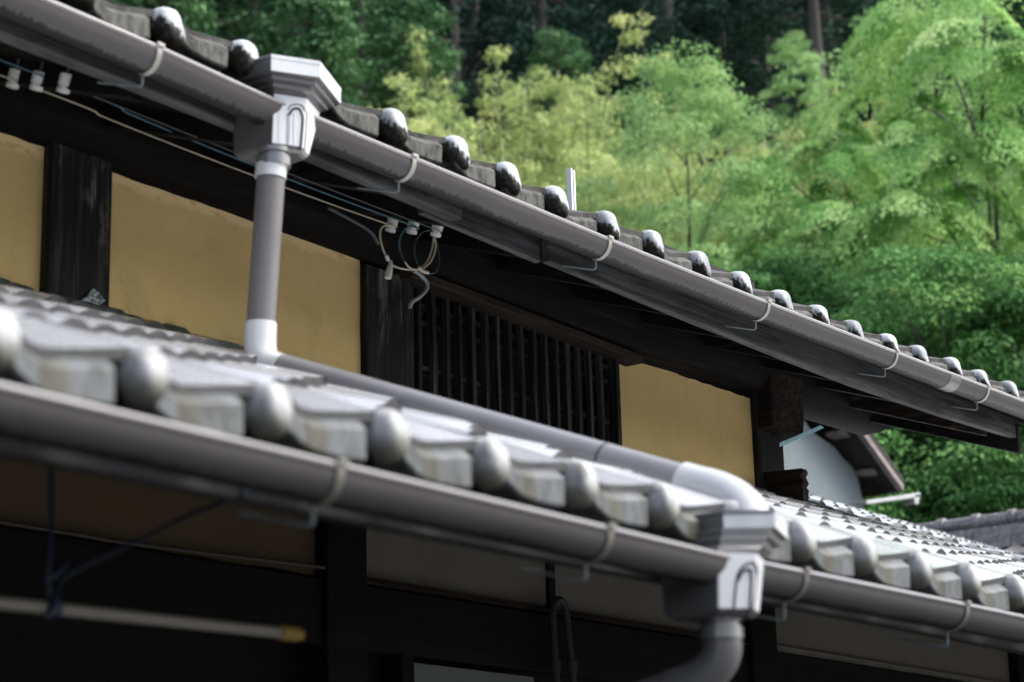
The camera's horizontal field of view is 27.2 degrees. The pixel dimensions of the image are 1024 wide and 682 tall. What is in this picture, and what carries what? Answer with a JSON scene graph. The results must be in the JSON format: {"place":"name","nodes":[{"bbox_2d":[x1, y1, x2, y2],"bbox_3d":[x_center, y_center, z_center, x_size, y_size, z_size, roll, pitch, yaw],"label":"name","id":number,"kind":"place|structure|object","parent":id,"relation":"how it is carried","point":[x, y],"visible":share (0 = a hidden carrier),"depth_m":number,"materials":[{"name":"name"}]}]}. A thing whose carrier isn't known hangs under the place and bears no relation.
{"place":"outdoors","nodes":[
{"label":"outdoors","id":0,"kind":"place"},
{"bbox_2d":[81,289,104,304],"bbox_3d":[-1.157,-0.124,5.846,0.021,0.050,0.093,-12,-19,35],"label":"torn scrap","id":1,"kind":"object","parent":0,"point":[94,296],"visible":1,"depth_m":5.85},
{"bbox_2d":[495,110,1022,360],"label":"hill","id":2,"kind":"structure","parent":0,"point":[965,212],"depth_m":62.63,"materials":[{"name":"green plant"}]},
{"bbox_2d":[111,0,226,37],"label":"cedar tree","id":3,"kind":"object","parent":2,"relation":"on","point":[188,5],"visible":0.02,"depth_m":31.07,"materials":[{"name":"green plant"}]},
{"bbox_2d":[171,1,261,39],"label":"cedar tree","id":4,"kind":"object","parent":2,"relation":"on","point":[226,27],"visible":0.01,"depth_m":45.12,"materials":[{"name":"green plant"}]},
{"bbox_2d":[180,0,377,107],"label":"cedar tree","id":5,"kind":"object","parent":2,"relation":"on","point":[240,18],"visible":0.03,"depth_m":32.26,"materials":[{"name":"green plant"}]},
{"bbox_2d":[204,0,356,99],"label":"cedar tree","id":6,"kind":"object","parent":2,"relation":"on","point":[249,32],"depth_m":37.13,"materials":[{"name":"green plant"}]},
{"bbox_2d":[245,0,378,107],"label":"cedar tree","id":7,"kind":"object","parent":2,"relation":"on","point":[341,69],"visible":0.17,"depth_m":29.48,"materials":[{"name":"green plant"}]},
{"bbox_2d":[263,1,418,107],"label":"cedar tree","id":8,"kind":"object","parent":2,"relation":"on","point":[371,100],"depth_m":37.22,"materials":[{"name":"green plant"}]},
{"bbox_2d":[306,0,462,127],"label":"cedar tree","id":9,"kind":"object","parent":2,"relation":"on","point":[359,5],"visible":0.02,"depth_m":32.63,"materials":[{"name":"green plant"}]},
{"bbox_2d":[355,0,487,161],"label":"cedar tree","id":10,"kind":"object","parent":2,"relation":"on","point":[405,10],"visible":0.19,"depth_m":31.45,"materials":[{"name":"green plant"}]},
{"bbox_2d":[344,0,498,162],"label":"cedar tree","id":11,"kind":"object","parent":2,"relation":"on","point":[459,21],"visible":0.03,"depth_m":43.55,"materials":[{"name":"green plant"}]},
{"bbox_2d":[365,5,507,97],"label":"cedar tree","id":12,"kind":"object","parent":2,"relation":"on","point":[464,24],"visible":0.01,"depth_m":49.89,"materials":[{"name":"green plant"}]},
{"bbox_2d":[380,0,559,169],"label":"cedar tree","id":13,"kind":"object","parent":2,"relation":"on","point":[482,41],"visible":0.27,"depth_m":37.43,"materials":[{"name":"green plant"}]},
{"bbox_2d":[437,3,533,162],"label":"cedar tree","id":14,"kind":"object","parent":2,"relation":"on","point":[462,64],"depth_m":58.50,"materials":[{"name":"green plant"}]},
{"bbox_2d":[377,0,617,160],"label":"cedar tree","id":15,"kind":"object","parent":2,"relation":"on","point":[472,21],"visible":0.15,"depth_m":42.22,"materials":[{"name":"green plant"}]},
{"bbox_2d":[449,0,610,169],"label":"cedar tree","id":16,"kind":"object","parent":2,"relation":"on","point":[465,27],"visible":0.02,"depth_m":51.20,"materials":[{"name":"green plant"}]},
{"bbox_2d":[461,0,640,163],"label":"cedar tree","id":17,"kind":"object","parent":2,"relation":"on","point":[575,3],"visible":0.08,"depth_m":43.86,"materials":[{"name":"green plant"}]},
{"bbox_2d":[487,26,622,159],"bbox_3d":[0.865,2.371,32.041,2.081,15.155,1.951,-12,-19,35],"label":"tree","id":18,"kind":"object","parent":2,"relation":"on","point":[574,58],"visible":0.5,"depth_m":33.66,"materials":[{"name":"green plant"}]},
{"bbox_2d":[461,0,656,177],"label":"cedar tree","id":19,"kind":"object","parent":2,"relation":"on","point":[562,16],"visible":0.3,"depth_m":38.31,"materials":[{"name":"green plant"}]},
{"bbox_2d":[499,2,651,142],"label":"cedar tree","id":20,"kind":"object","parent":2,"relation":"on","point":[562,59],"depth_m":56.77,"materials":[{"name":"green plant"}]},
{"bbox_2d":[487,0,701,167],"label":"cedar tree","id":21,"kind":"object","parent":2,"relation":"on","point":[555,1],"visible":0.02,"depth_m":50.28,"materials":[{"name":"green plant"}]},
{"bbox_2d":[581,0,713,189],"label":"cedar tree","id":22,"kind":"object","parent":2,"relation":"on","point":[644,46],"visible":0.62,"depth_m":34.57,"materials":[{"name":"green plant"}]},
{"bbox_2d":[564,0,735,175],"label":"cedar tree","id":23,"kind":"object","parent":2,"relation":"on","point":[677,13],"visible":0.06,"depth_m":46.39,"materials":[{"name":"green plant"}]},
{"bbox_2d":[580,0,752,172],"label":"cedar tree","id":24,"kind":"object","parent":2,"relation":"on","point":[656,39],"depth_m":52.06,"materials":[{"name":"green plant"}]},
{"bbox_2d":[558,0,796,167],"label":"cedar tree","id":25,"kind":"object","parent":2,"relation":"on","point":[601,51],"visible":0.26,"depth_m":36.31,"materials":[{"name":"green plant"}]},
{"bbox_2d":[651,0,803,172],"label":"cedar tree","id":26,"kind":"object","parent":2,"relation":"on","point":[767,79],"visible":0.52,"depth_m":35.49,"materials":[{"name":"green plant"}]},
{"bbox_2d":[654,2,811,249],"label":"cedar tree","id":27,"kind":"object","parent":2,"relation":"on","point":[740,116],"visible":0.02,"depth_m":45.19,"materials":[{"name":"green plant"}]},
{"bbox_2d":[643,0,837,167],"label":"cedar tree","id":28,"kind":"object","parent":2,"relation":"on","point":[698,33],"depth_m":49.62,"materials":[{"name":"green plant"}]},
{"bbox_2d":[683,0,876,177],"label":"cedar tree","id":29,"kind":"object","parent":2,"relation":"on","point":[770,137],"visible":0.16,"depth_m":37.36,"materials":[{"name":"green plant"}]},
{"bbox_2d":[689,0,894,192],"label":"cedar tree","id":30,"kind":"object","parent":2,"relation":"on","point":[800,91],"visible":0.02,"depth_m":44.47,"materials":[{"name":"green plant"}]},
{"bbox_2d":[758,29,830,194],"bbox_3d":[3.666,-1.569,26.389,0.920,4.848,0.994,3,-16,-15],"label":"broadleaf tree","id":31,"kind":"object","parent":2,"relation":"on","point":[791,54],"visible":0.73,"depth_m":26.79,"materials":[{"name":"green plant"}]},
{"bbox_2d":[718,0,897,182],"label":"cedar tree","id":32,"kind":"object","parent":2,"relation":"on","point":[813,12],"visible":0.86,"depth_m":34.45,"materials":[{"name":"green plant"}]},
{"bbox_2d":[721,0,907,204],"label":"cedar tree","id":33,"kind":"object","parent":2,"relation":"on","point":[826,6],"visible":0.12,"depth_m":40.51,"materials":[{"name":"green plant"}]},
{"bbox_2d":[749,1,895,185],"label":"cedar tree","id":34,"kind":"object","parent":2,"relation":"on","point":[840,90],"visible":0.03,"depth_m":52.73,"materials":[{"name":"green plant"}]},
{"bbox_2d":[799,0,993,298],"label":"cedar tree","id":35,"kind":"object","parent":2,"relation":"on","point":[970,89],"visible":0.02,"depth_m":42.75,"materials":[{"name":"green plant"}]},
{"bbox_2d":[839,0,994,252],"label":"cedar tree","id":36,"kind":"object","parent":2,"relation":"on","point":[893,64],"visible":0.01,"depth_m":52.74,"materials":[{"name":"green plant"}]},
{"bbox_2d":[823,0,1023,255],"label":"cedar tree","id":37,"kind":"object","parent":2,"relation":"on","point":[866,98],"visible":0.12,"depth_m":38.89,"materials":[{"name":"green plant"}]},
{"bbox_2d":[847,0,1023,218],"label":"cedar tree","id":38,"kind":"object","parent":2,"relation":"on","point":[991,34],"visible":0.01,"depth_m":44.89,"materials":[{"name":"green plant"}]},
{"bbox_2d":[931,0,1023,262],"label":"cedar tree","id":39,"kind":"object","parent":2,"relation":"on","point":[1010,222],"depth_m":48.57,"materials":[{"name":"green plant"}]},
{"bbox_2d":[945,0,1023,205],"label":"cedar tree","id":40,"kind":"object","parent":2,"relation":"on","point":[1013,6],"visible":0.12,"depth_m":40.94,"materials":[{"name":"green plant"}]},
{"bbox_2d":[963,11,1008,222],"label":"cedar tree","id":41,"kind":"object","parent":2,"relation":"on","point":[1001,221],"depth_m":58.40,"materials":[{"name":"green plant"}]},
{"bbox_2d":[978,0,1023,133],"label":"cedar tree","id":42,"kind":"object","parent":2,"relation":"on","point":[1017,11],"visible":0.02,"depth_m":44.26,"materials":[{"name":"green plant"}]},
{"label":"ground","id":43,"kind":"structure","parent":0,"visible":0},
{"bbox_2d":[0,0,1023,681],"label":"house","id":44,"kind":"structure","parent":43,"relation":"on","point":[148,238],"depth_m":6.25,"materials":[{"name":"tile"}]},
{"bbox_2d":[5,59,19,89],"bbox_3d":[-1.269,-0.728,5.449,0.075,0.163,0.036,-12,-19,35],"label":"insulator","id":45,"kind":"object","parent":44,"relation":"attached to","point":[13,73],"visible":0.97,"depth_m":5.43,"materials":[{"name":"white ceramic"}]},
{"bbox_2d":[29,62,43,91],"bbox_3d":[-1.194,-0.714,5.388,0.075,0.163,0.036,-12,-19,35],"label":"insulator","id":46,"kind":"object","parent":44,"relation":"attached to","point":[36,80],"visible":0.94,"depth_m":5.37,"materials":[{"name":"white ceramic"}]},
{"bbox_2d":[56,67,71,93],"bbox_3d":[-1.111,-0.700,5.321,0.075,0.163,0.036,-12,-19,35],"label":"insulator","id":47,"kind":"object","parent":44,"relation":"attached to","point":[64,81],"visible":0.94,"depth_m":5.30,"materials":[{"name":"white ceramic"}]},
{"bbox_2d":[0,0,285,124],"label":"rain gutter","id":48,"kind":"object","parent":44,"relation":"attached to","point":[156,61],"visible":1,"depth_m":4.96,"materials":[{"name":"grey plastic"}]},
{"bbox_2d":[0,596,304,641],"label":"laundry pole","id":49,"kind":"object","parent":44,"relation":"attached to","point":[287,633],"visible":1,"depth_m":3.58,"materials":[{"name":"yellow plastic"}]},
{"bbox_2d":[42,467,253,618],"bbox_3d":[-0.545,0.292,3.369,0.433,0.276,0.175,-12,-19,35],"label":"blue cord","id":50,"kind":"object","parent":49,"relation":"attached to","point":[55,608],"visible":0.89,"depth_m":3.43,"materials":[{"name":"plastic"}]},
{"bbox_2d":[0,520,383,586],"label":"cable","id":51,"kind":"object","parent":44,"relation":"attached to","point":[34,527],"visible":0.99,"depth_m":5.90,"materials":[{"name":"black rubber"}]},
{"bbox_2d":[0,59,416,226],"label":"wire","id":52,"kind":"object","parent":44,"relation":"attached to","point":[223,152],"visible":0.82,"depth_m":5.89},
{"bbox_2d":[379,224,439,279],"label":"wire loops","id":53,"kind":"object","parent":52,"relation":"attached to","point":[389,271],"visible":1,"depth_m":6.48,"materials":[{"name":"white plastic"}]},
{"bbox_2d":[68,86,440,231],"bbox_3d":[-0.663,-0.485,5.893,0.004,0.011,1.510,-12,-18,34],"label":"wire","id":54,"kind":"object","parent":44,"relation":"attached to","point":[287,172],"visible":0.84,"depth_m":5.96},
{"bbox_2d":[220,54,340,170],"bbox_3d":[-0.554,-0.548,5.377,0.234,0.270,0.295,-12,-19,35],"label":"rain hopper","id":55,"kind":"object","parent":44,"relation":"attached to","point":[305,90],"visible":0.91,"depth_m":5.31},
{"bbox_2d":[327,206,379,244],"bbox_3d":[-0.485,-0.360,6.611,0.032,0.046,0.302,-9,-17,26],"label":"cable","id":56,"kind":"object","parent":44,"relation":"attached to","point":[355,222],"visible":1,"depth_m":6.58,"materials":[{"name":"rubber"}]},
{"bbox_2d":[0,382,730,584],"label":"rain gutter","id":57,"kind":"object","parent":44,"relation":"attached to","point":[47,420],"visible":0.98,"depth_m":3.15,"materials":[{"name":"grey plastic"}]},
{"bbox_2d":[385,218,398,232],"bbox_3d":[-0.365,-0.418,6.619,0.075,0.163,0.036,-12,-19,35],"label":"insulator","id":58,"kind":"object","parent":44,"relation":"attached to","point":[390,229],"visible":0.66,"depth_m":6.60,"materials":[{"name":"white ceramic"}]},
{"bbox_2d":[0,74,395,227],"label":"wire","id":59,"kind":"object","parent":58,"relation":"attached to","point":[96,112],"visible":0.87,"depth_m":5.87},
{"bbox_2d":[406,221,418,234],"bbox_3d":[-0.296,-0.410,6.564,0.075,0.163,0.036,-12,-19,35],"label":"insulator","id":60,"kind":"object","parent":44,"relation":"attached to","point":[412,231],"visible":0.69,"depth_m":6.54,"materials":[{"name":"white ceramic"}]},
{"bbox_2d":[408,271,428,308],"bbox_3d":[-0.293,-0.157,6.652,0.012,0.133,0.100,-12,-19,35],"label":"cable","id":61,"kind":"object","parent":44,"relation":"attached to","point":[425,290],"visible":0.98,"depth_m":6.66,"materials":[{"name":"grey rubber"}]},
{"bbox_2d":[430,225,442,237],"bbox_3d":[-0.220,-0.398,6.502,0.075,0.163,0.036,-12,-19,35],"label":"insulator","id":62,"kind":"object","parent":44,"relation":"attached to","point":[435,233],"visible":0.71,"depth_m":6.48,"materials":[{"name":"white ceramic"}]},
{"bbox_2d":[414,663,533,681],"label":"door panel","id":63,"kind":"structure","parent":44,"relation":"in","point":[422,672],"depth_m":6.89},
{"bbox_2d":[244,161,775,549],"bbox_3d":[-0.056,-0.016,4.763,1.460,1.162,0.173,-12,-19,35],"label":"downpipe","id":64,"kind":"object","parent":44,"relation":"attached to","point":[260,332],"visible":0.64,"depth_m":4.86,"materials":[{"name":"metal"}]},
{"bbox_2d":[410,286,621,446],"bbox_3d":[0.007,0.145,7.483,0.080,0.430,1.236,-12,-19,35],"label":"lattice window","id":65,"kind":"structure","parent":44,"relation":"in","point":[607,374],"depth_m":7.47,"materials":[{"name":"brown wood"}]},
{"bbox_2d":[549,596,577,681],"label":"conduit","id":66,"kind":"object","parent":44,"relation":"attached to","point":[555,667],"visible":1,"depth_m":7.29,"materials":[{"name":"black plastic"}]},
{"bbox_2d":[566,168,575,209],"bbox_3d":[0.210,-0.457,7.411,0.020,0.304,0.026,-12,-19,35],"label":"roof pole","id":67,"kind":"object","parent":44,"relation":"attached to","point":[571,189],"visible":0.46,"depth_m":7.42,"materials":[{"name":"white metal"}]},
{"bbox_2d":[311,115,1023,418],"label":"rain gutter","id":68,"kind":"object","parent":44,"relation":"attached to","point":[414,170],"visible":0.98,"depth_m":6.51,"materials":[{"name":"grey plastic"}]},
{"bbox_2d":[661,510,787,641],"bbox_3d":[0.438,0.465,4.128,0.204,0.247,0.267,-12,-19,35],"label":"rain hopper","id":69,"kind":"object","parent":44,"relation":"attached to","point":[725,603],"visible":0.88,"depth_m":4.04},
{"bbox_2d":[638,638,742,681],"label":"downpipe","id":70,"kind":"object","parent":69,"relation":"attached to","point":[716,660],"visible":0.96,"depth_m":4.01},
{"bbox_2d":[779,425,822,446],"bbox_3d":[1.210,0.398,8.842,0.003,0.152,0.390,-12,-19,35],"label":"plastic strip","id":71,"kind":"object","parent":44,"relation":"attached to","point":[808,432],"visible":1,"depth_m":8.83,"materials":[{"name":"plastic"}]},
{"bbox_2d":[757,561,1023,647],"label":"rain gutter","id":72,"kind":"object","parent":44,"relation":"attached to","point":[803,585],"visible":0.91,"depth_m":4.55,"materials":[{"name":"grey plastic"}]},
{"bbox_2d":[417,45,639,194],"bbox_3d":[-0.411,8.768,28.810,6.028,25.390,5.719,-12,-19,35],"label":"bamboo clump","id":73,"kind":"object","parent":43,"relation":"on","point":[501,55],"visible":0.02,"depth_m":29.48,"materials":[{"name":"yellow plant"}]},
{"bbox_2d":[346,9,712,208],"bbox_3d":[0.595,8.138,29.518,6.212,25.493,6.046,-1,-15,-4],"label":"bamboo clump","id":74,"kind":"object","parent":43,"relation":"on","point":[557,84],"visible":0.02,"depth_m":30.96,"materials":[{"name":"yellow plant"}]},
{"bbox_2d":[367,72,703,231],"bbox_3d":[-0.106,9.862,27.409,6.393,26.929,6.066,13,-21,-42],"label":"bamboo clump","id":75,"kind":"object","parent":43,"relation":"on","point":[522,131],"visible":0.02,"depth_m":28.86,"materials":[{"name":"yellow plant"}]},
{"bbox_2d":[524,151,701,247],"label":"bamboo clump","id":76,"kind":"object","parent":43,"relation":"on","point":[661,179],"visible":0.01,"depth_m":26.96,"materials":[{"name":"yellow plant"}]},
{"bbox_2d":[493,87,749,242],"bbox_3d":[1.290,8.012,28.919,5.496,23.176,5.648,-3,-15,6],"label":"bamboo clump","id":77,"kind":"object","parent":43,"relation":"on","point":[562,131],"visible":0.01,"depth_m":29.58,"materials":[{"name":"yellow plant"}]},
{"bbox_2d":[430,68,822,252],"bbox_3d":[1.736,9.095,25.401,5.546,24.621,5.845,8,-18,-33],"label":"bamboo clump","id":78,"kind":"object","parent":43,"relation":"on","point":[584,88],"visible":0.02,"depth_m":26.53,"materials":[{"name":"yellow plant"}]},
{"bbox_2d":[563,38,832,307],"bbox_3d":[2.036,3.560,21.236,2.900,13.906,2.844,-8,-17,24],"label":"broadleaf tree","id":79,"kind":"object","parent":43,"relation":"on","point":[708,111],"visible":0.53,"depth_m":22.64,"materials":[{"name":"green plant"}]},
{"bbox_2d":[557,128,936,519],"bbox_3d":[3.198,9.961,26.443,6.401,26.266,6.229,-6,-16,15],"label":"bamboo clump","id":80,"kind":"object","parent":43,"relation":"on","point":[639,155],"depth_m":28.08,"materials":[{"name":"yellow plant"}]},
{"bbox_2d":[576,126,920,498],"bbox_3d":[2.804,10.520,24.264,6.210,26.160,5.892,5,-17,-23],"label":"bamboo clump","id":81,"kind":"object","parent":43,"relation":"on","point":[653,198],"visible":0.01,"depth_m":25.51,"materials":[{"name":"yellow plant"}]},
{"bbox_2d":[674,195,872,304],"bbox_3d":[3.192,7.128,21.827,3.550,18.005,2.889,12,-20,-41],"label":"maple tree","id":82,"kind":"object","parent":43,"relation":"on","point":[694,241],"visible":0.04,"depth_m":23.44,"materials":[{"name":"green plant"}]},
{"bbox_2d":[649,60,929,297],"bbox_3d":[4.339,7.151,30.125,5.026,22.313,5.297,2,-16,-14],"label":"bamboo clump","id":83,"kind":"object","parent":43,"relation":"on","point":[871,126],"depth_m":31.70,"materials":[{"name":"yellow plant"}]},
{"bbox_2d":[709,113,955,340],"bbox_3d":[3.865,7.670,23.143,4.163,21.415,3.585,-4,-15,8],"label":"maple tree","id":84,"kind":"object","parent":43,"relation":"on","point":[862,138],"visible":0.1,"depth_m":25.51,"materials":[{"name":"green plant"}]},
{"bbox_2d":[709,245,963,502],"bbox_3d":[2.415,7.788,19.573,3.880,17.991,3.704,13,-21,-43],"label":"bushy tree","id":85,"kind":"object","parent":43,"relation":"on","point":[767,278],"visible":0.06,"depth_m":21.43,"materials":[{"name":"green plant"}]},
{"bbox_2d":[783,419,919,508],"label":"storehouse","id":86,"kind":"structure","parent":43,"relation":"on","point":[850,469],"depth_m":16.71,"materials":[{"name":"white paint"}]},
{"bbox_2d":[701,118,1015,476],"bbox_3d":[4.169,9.520,20.271,4.741,24.390,4.083,-5,-15,11],"label":"maple tree","id":87,"kind":"object","parent":43,"relation":"on","point":[904,135],"visible":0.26,"depth_m":22.34,"materials":[{"name":"green plant"}]},
{"bbox_2d":[772,0,1023,510],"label":"broadleaf tree","id":88,"kind":"object","parent":43,"relation":"on","point":[936,93],"visible":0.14,"depth_m":25.43,"materials":[{"name":"green plant"}]},
{"bbox_2d":[778,270,1023,522],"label":"bushy tree","id":89,"kind":"object","parent":43,"relation":"on","point":[839,302],"visible":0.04,"depth_m":20.94,"materials":[{"name":"green plant"}]},
{"bbox_2d":[795,0,1023,510],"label":"maple tree","id":90,"kind":"object","parent":43,"relation":"on","point":[1008,63],"visible":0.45,"depth_m":22.90,"materials":[{"name":"green plant"}]},
{"bbox_2d":[825,238,1023,523],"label":"bushy tree","id":91,"kind":"object","parent":43,"relation":"on","point":[876,319],"visible":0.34,"depth_m":19.58,"materials":[{"name":"green plant"}]},
{"bbox_2d":[864,428,1016,523],"bbox_3d":[4.513,6.891,19.172,2.488,13.250,2.704,10,-19,-37],"label":"bushy tree","id":92,"kind":"object","parent":43,"relation":"on","point":[926,509],"visible":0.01,"depth_m":20.12,"materials":[{"name":"green plant"}]},
{"bbox_2d":[869,257,1023,522],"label":"bushy tree","id":93,"kind":"object","parent":43,"relation":"on","point":[951,333],"visible":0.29,"depth_m":19.57,"materials":[{"name":"green plant"}]},
{"bbox_2d":[876,370,1023,523],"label":"bushy tree","id":94,"kind":"object","parent":43,"relation":"on","point":[991,495],"visible":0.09,"depth_m":18.92,"materials":[{"name":"green plant"}]},
{"bbox_2d":[901,134,1023,487],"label":"maple tree","id":95,"kind":"object","parent":43,"relation":"on","point":[1005,244],"visible":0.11,"depth_m":22.51,"materials":[{"name":"green plant"}]},
{"bbox_2d":[910,508,1023,555],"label":"house","id":96,"kind":"structure","parent":43,"relation":"on","point":[1004,530],"depth_m":14.96,"materials":[{"name":"grey tile"}]}
]}

